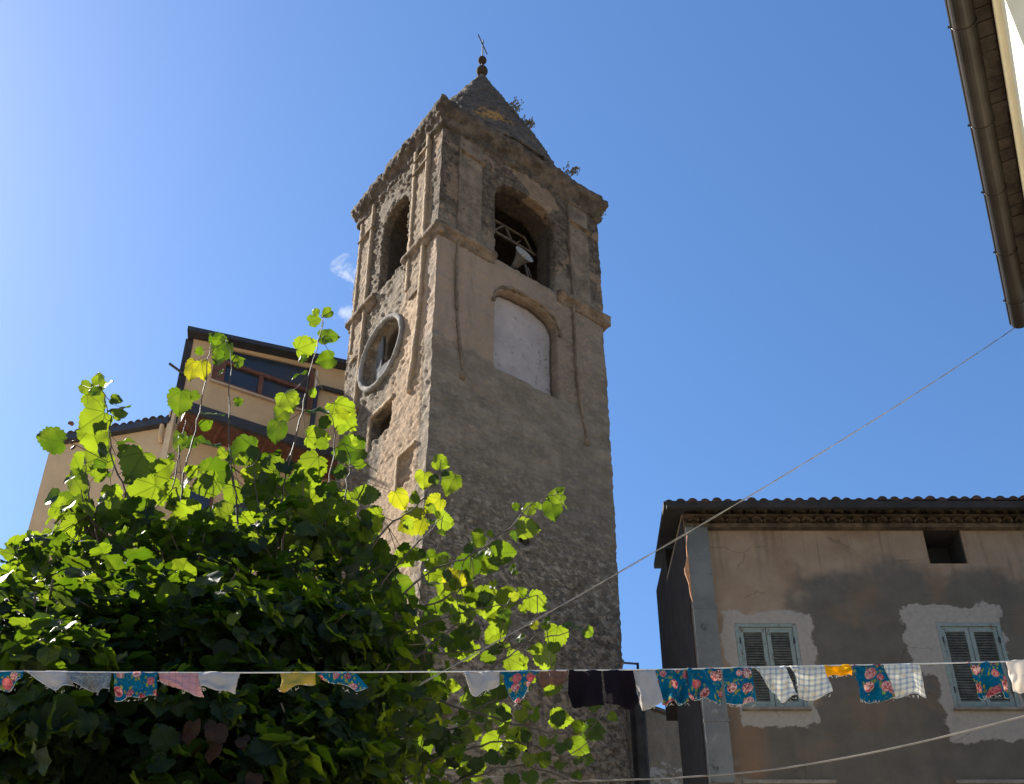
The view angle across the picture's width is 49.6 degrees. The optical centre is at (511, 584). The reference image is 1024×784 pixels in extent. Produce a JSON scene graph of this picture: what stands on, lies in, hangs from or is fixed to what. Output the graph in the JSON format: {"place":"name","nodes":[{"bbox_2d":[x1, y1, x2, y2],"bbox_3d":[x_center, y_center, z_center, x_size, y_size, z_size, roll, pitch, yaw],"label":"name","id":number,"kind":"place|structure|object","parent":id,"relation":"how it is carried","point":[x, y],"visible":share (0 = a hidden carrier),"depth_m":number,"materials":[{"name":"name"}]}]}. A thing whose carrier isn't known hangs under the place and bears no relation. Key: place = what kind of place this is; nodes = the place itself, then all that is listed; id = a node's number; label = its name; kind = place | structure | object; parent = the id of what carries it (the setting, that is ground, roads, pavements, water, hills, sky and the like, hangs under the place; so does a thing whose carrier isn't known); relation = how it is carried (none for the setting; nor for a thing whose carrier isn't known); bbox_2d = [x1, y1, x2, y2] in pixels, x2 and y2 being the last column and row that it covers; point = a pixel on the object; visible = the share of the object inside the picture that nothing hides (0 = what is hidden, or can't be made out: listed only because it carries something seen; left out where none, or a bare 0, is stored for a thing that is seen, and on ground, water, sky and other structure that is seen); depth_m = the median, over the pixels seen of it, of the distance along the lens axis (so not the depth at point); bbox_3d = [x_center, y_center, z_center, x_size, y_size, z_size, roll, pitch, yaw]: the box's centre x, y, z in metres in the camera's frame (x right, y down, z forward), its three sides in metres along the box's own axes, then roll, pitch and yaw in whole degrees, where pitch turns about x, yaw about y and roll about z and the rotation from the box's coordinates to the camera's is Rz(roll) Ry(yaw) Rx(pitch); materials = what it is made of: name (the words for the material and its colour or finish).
{"place":"outdoors","nodes":[
{"label":"outdoors","id":0,"kind":"place"},
{"bbox_2d":[28,326,346,631],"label":"ochre house","id":1,"kind":"structure","parent":0,"point":[264,374],"depth_m":28.97,"materials":[{"name":"beige paint"}]},
{"bbox_2d":[189,487,212,533],"bbox_3d":[-7.744,-1.662,27.135,0.700,1.600,0.070,16,-35,-25],"label":"window","id":2,"kind":"structure","parent":1,"relation":"in","point":[204,502],"depth_m":27.44,"materials":[{"name":"grey glass"}]},
{"bbox_2d":[232,500,247,514],"bbox_3d":[-6.664,-1.432,27.731,0.860,1.820,0.030,16,-35,-25],"label":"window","id":3,"kind":"structure","parent":1,"relation":"in","point":[243,504],"depth_m":27.96,"materials":[{"name":"grey glass"}]},
{"bbox_2d":[209,352,315,415],"bbox_3d":[-6.734,-5.720,30.274,2.850,1.710,0.210,16,-35,-25],"label":"attic window","id":4,"kind":"structure","parent":1,"relation":"in","point":[258,377],"depth_m":30.27,"materials":[{"name":"brown glass"}]},
{"bbox_2d":[335,34,630,783],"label":"bell tower","id":5,"kind":"structure","parent":0,"point":[475,359],"depth_m":23.50,"materials":[{"name":"stone"}]},
{"bbox_2d":[506,97,523,113],"bbox_3d":[0.113,-12.454,28.887,0.415,0.512,0.334,-21,-37,31],"label":"weed","id":6,"kind":"object","parent":5,"relation":"on","point":[515,107],"visible":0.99,"depth_m":28.87,"materials":[{"name":"green plant"}]},
{"bbox_2d":[495,219,536,278],"bbox_3d":[-0.108,-7.870,26.369,3.200,2.466,0.465,21,-37,-31],"label":"iron truss","id":7,"kind":"object","parent":5,"relation":"attached to","point":[529,250],"visible":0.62,"depth_m":27.06,"materials":[{"name":"grey metal"}]},
{"bbox_2d":[511,246,532,269],"bbox_3d":[0.203,-7.528,25.873,0.523,0.747,0.509,21,-37,-31],"label":"horn loudspeaker","id":8,"kind":"object","parent":5,"relation":"attached to","point":[522,256],"visible":0.96,"depth_m":25.83,"materials":[{"name":"grey metal"}]},
{"bbox_2d":[522,114,534,128],"bbox_3d":[0.436,-11.989,28.756,0.367,0.403,0.324,25,-39,-36],"label":"weed","id":9,"kind":"object","parent":5,"relation":"on","point":[529,122],"visible":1,"depth_m":28.73,"materials":[{"name":"green plant"}]},
{"bbox_2d":[563,161,579,177],"bbox_3d":[1.506,-10.568,28.325,0.526,0.400,0.328,0,-31,0],"label":"weed","id":10,"kind":"object","parent":5,"relation":"on","point":[572,171],"visible":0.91,"depth_m":28.32,"materials":[{"name":"green plant"}]},
{"bbox_2d":[0,660,1023,672],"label":"bunting line","id":11,"kind":"object","parent":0,"point":[543,670],"visible":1,"depth_m":4.60,"materials":[{"name":"white fabric"}]},
{"bbox_2d":[0,671,24,691],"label":"fabric scrap","id":12,"kind":"object","parent":11,"relation":"hanging from","point":[8,680],"visible":1,"depth_m":4.59,"materials":[{"name":"blue fabric"}]},
{"bbox_2d":[24,670,73,691],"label":"fabric scrap","id":13,"kind":"object","parent":11,"relation":"hanging from","point":[55,680],"visible":1,"depth_m":4.58,"materials":[{"name":"white fabric"}]},
{"bbox_2d":[65,671,111,694],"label":"fabric scrap","id":14,"kind":"object","parent":11,"relation":"hanging from","point":[94,682],"visible":1,"depth_m":4.58,"materials":[{"name":"grey fabric"}]},
{"bbox_2d":[114,672,157,701],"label":"fabric scrap","id":15,"kind":"object","parent":11,"relation":"hanging from","point":[138,684],"visible":1,"depth_m":4.56,"materials":[{"name":"blue fabric"}]},
{"bbox_2d":[159,672,203,696],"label":"fabric scrap","id":16,"kind":"object","parent":11,"relation":"hanging from","point":[188,682],"visible":1,"depth_m":4.57,"materials":[{"name":"pink fabric"}]},
{"bbox_2d":[198,671,239,693],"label":"fabric scrap","id":17,"kind":"object","parent":11,"relation":"hanging from","point":[218,681],"visible":1,"depth_m":4.57,"materials":[{"name":"white fabric"}]},
{"bbox_2d":[277,672,315,692],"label":"fabric scrap","id":18,"kind":"object","parent":11,"relation":"hanging from","point":[290,680],"visible":1,"depth_m":4.58,"materials":[{"name":"yellow fabric"}]},
{"bbox_2d":[316,672,367,694],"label":"fabric scrap","id":19,"kind":"object","parent":11,"relation":"hanging from","point":[354,681],"visible":1,"depth_m":4.58,"materials":[{"name":"blue fabric"}]},
{"bbox_2d":[463,671,499,696],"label":"fabric scrap","id":20,"kind":"object","parent":11,"relation":"hanging from","point":[479,683],"visible":1,"depth_m":4.58,"materials":[{"name":"white fabric"}]},
{"bbox_2d":[500,670,538,704],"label":"fabric scrap","id":21,"kind":"object","parent":11,"relation":"hanging from","point":[518,683],"visible":1,"depth_m":4.57,"materials":[{"name":"blue fabric"}]},
{"bbox_2d":[539,670,567,687],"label":"fabric scrap","id":22,"kind":"object","parent":11,"relation":"hanging from","point":[553,677],"visible":1,"depth_m":4.59,"materials":[{"name":"fabric"}]},
{"bbox_2d":[568,669,603,708],"bbox_3d":[0.303,0.426,4.554,0.146,0.175,0.068,0,-31,0],"label":"fabric scrap","id":23,"kind":"object","parent":11,"relation":"hanging from","point":[585,688],"visible":1,"depth_m":4.56,"materials":[{"name":"black fabric"}]},
{"bbox_2d":[603,669,638,709],"bbox_3d":[0.451,0.429,4.563,0.142,0.173,0.048,0,-31,0],"label":"fabric scrap","id":24,"kind":"object","parent":11,"relation":"hanging from","point":[620,688],"visible":1,"depth_m":4.56,"materials":[{"name":"black fabric"}]},
{"bbox_2d":[633,669,663,710],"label":"fabric scrap","id":25,"kind":"object","parent":11,"relation":"hanging from","point":[648,689],"visible":1,"depth_m":4.56,"materials":[{"name":"white fabric"}]},
{"bbox_2d":[655,669,689,705],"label":"fabric scrap","id":26,"kind":"object","parent":11,"relation":"hanging from","point":[673,685],"visible":1,"depth_m":4.57,"materials":[{"name":"blue fabric"}]},
{"bbox_2d":[687,668,721,703],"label":"fabric scrap","id":27,"kind":"object","parent":11,"relation":"hanging from","point":[705,683],"visible":1,"depth_m":4.57,"materials":[{"name":"blue fabric"}]},
{"bbox_2d":[722,667,756,706],"bbox_3d":[0.940,0.418,4.557,0.125,0.184,0.034,-4,-31,6],"label":"fabric scrap","id":28,"kind":"object","parent":11,"relation":"hanging from","point":[739,685],"visible":1,"depth_m":4.56,"materials":[{"name":"blue fabric"}]},
{"bbox_2d":[754,666,796,702],"bbox_3d":[1.090,0.409,4.564,0.163,0.171,0.048,-4,-31,6],"label":"fabric scrap","id":29,"kind":"object","parent":11,"relation":"hanging from","point":[778,682],"visible":1,"depth_m":4.57,"materials":[{"name":"white fabric"}]},
{"bbox_2d":[789,665,832,700],"bbox_3d":[1.235,0.403,4.577,0.156,0.152,0.068,0,-31,0],"label":"fabric scrap","id":30,"kind":"object","parent":11,"relation":"hanging from","point":[814,683],"visible":1,"depth_m":4.58,"materials":[{"name":"white fabric"}]},
{"bbox_2d":[824,664,851,677],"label":"fabric scrap","id":31,"kind":"object","parent":11,"relation":"hanging from","point":[843,670],"visible":1,"depth_m":4.60,"materials":[{"name":"orange fabric"}]},
{"bbox_2d":[852,664,895,702],"bbox_3d":[1.493,0.407,4.569,0.147,0.181,0.057,0,-31,0],"label":"fabric scrap","id":32,"kind":"object","parent":11,"relation":"hanging from","point":[874,683],"visible":1,"depth_m":4.57,"materials":[{"name":"blue fabric"}]},
{"bbox_2d":[884,663,925,698],"bbox_3d":[1.633,0.397,4.578,0.159,0.164,0.055,0,-31,0],"label":"fabric scrap","id":33,"kind":"object","parent":11,"relation":"hanging from","point":[905,679],"visible":1,"depth_m":4.58,"materials":[{"name":"white fabric"}]},
{"bbox_2d":[967,661,1008,699],"bbox_3d":[1.978,0.395,4.579,0.154,0.174,0.070,0,-31,0],"label":"fabric scrap","id":34,"kind":"object","parent":11,"relation":"hanging from","point":[989,678],"visible":1,"depth_m":4.58,"materials":[{"name":"blue fabric"}]},
{"bbox_2d":[1006,660,1023,693],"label":"fabric scrap","id":35,"kind":"object","parent":11,"relation":"hanging from","point":[1016,671],"visible":1,"depth_m":4.59,"materials":[{"name":"beige fabric"}]},
{"bbox_2d":[0,0,1023,708],"label":"sky","id":36,"kind":"structure","parent":0,"point":[795,242],"materials":[{"name":"blue"}]},
{"bbox_2d":[654,495,1023,783],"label":"plastered house","id":37,"kind":"structure","parent":0,"point":[753,581],"depth_m":16.04,"materials":[{"name":"paint"}]},
{"bbox_2d":[734,624,811,710],"bbox_3d":[3.665,1.188,15.695,0.942,1.381,0.270,0,-31,0],"label":"window","id":38,"kind":"structure","parent":37,"relation":"in","point":[757,644],"depth_m":15.77,"materials":[{"name":"blue paint"}]},
{"bbox_2d":[936,623,1023,710],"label":"window","id":39,"kind":"structure","parent":37,"relation":"in","point":[959,642],"depth_m":15.74,"materials":[{"name":"blue paint"}]},
{"bbox_2d":[944,0,1023,328],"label":"corner house","id":40,"kind":"structure","parent":0,"point":[988,39],"depth_m":9.04,"materials":[{"name":"beige paint"}]},
{"bbox_2d":[419,328,1014,685],"bbox_3d":[2.449,-1.104,9.071,6.830,5.848,0.010,15,-34,-23],"label":"overhead cable","id":41,"kind":"object","parent":40,"relation":"attached to","point":[464,659],"visible":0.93,"depth_m":7.84,"materials":[{"name":"grey metal"}]},
{"bbox_2d":[428,715,1023,781],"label":"overhead cable","id":42,"kind":"object","parent":40,"relation":"attached to","point":[773,768],"visible":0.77,"depth_m":6.52,"materials":[{"name":"grey rubber"}]},
{"label":"ground","id":43,"kind":"structure","parent":0,"visible":0},
{"bbox_2d":[0,307,618,783],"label":"leafy tree","id":44,"kind":"object","parent":43,"relation":"on","point":[92,595],"visible":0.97,"depth_m":6.55,"materials":[{"name":"green plant"}]},
{"bbox_2d":[626,706,682,783],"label":"terrace wall","id":45,"kind":"structure","parent":43,"relation":"on","point":[664,751],"depth_m":21.35,"materials":[{"name":"concrete"}]},
{"bbox_2d":[624,662,638,668],"bbox_3d":[3.435,2.357,22.582,3.404,1.020,0.059,21,-37,-31],"label":"railing","id":46,"kind":"object","parent":45,"relation":"on","point":[636,664],"visible":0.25,"depth_m":22.18,"materials":[{"name":"metal"}]},
{"bbox_2d":[630,702,649,783],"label":"drainpipe","id":47,"kind":"object","parent":45,"relation":"attached to","point":[640,756],"depth_m":20.75,"materials":[{"name":"metal"}]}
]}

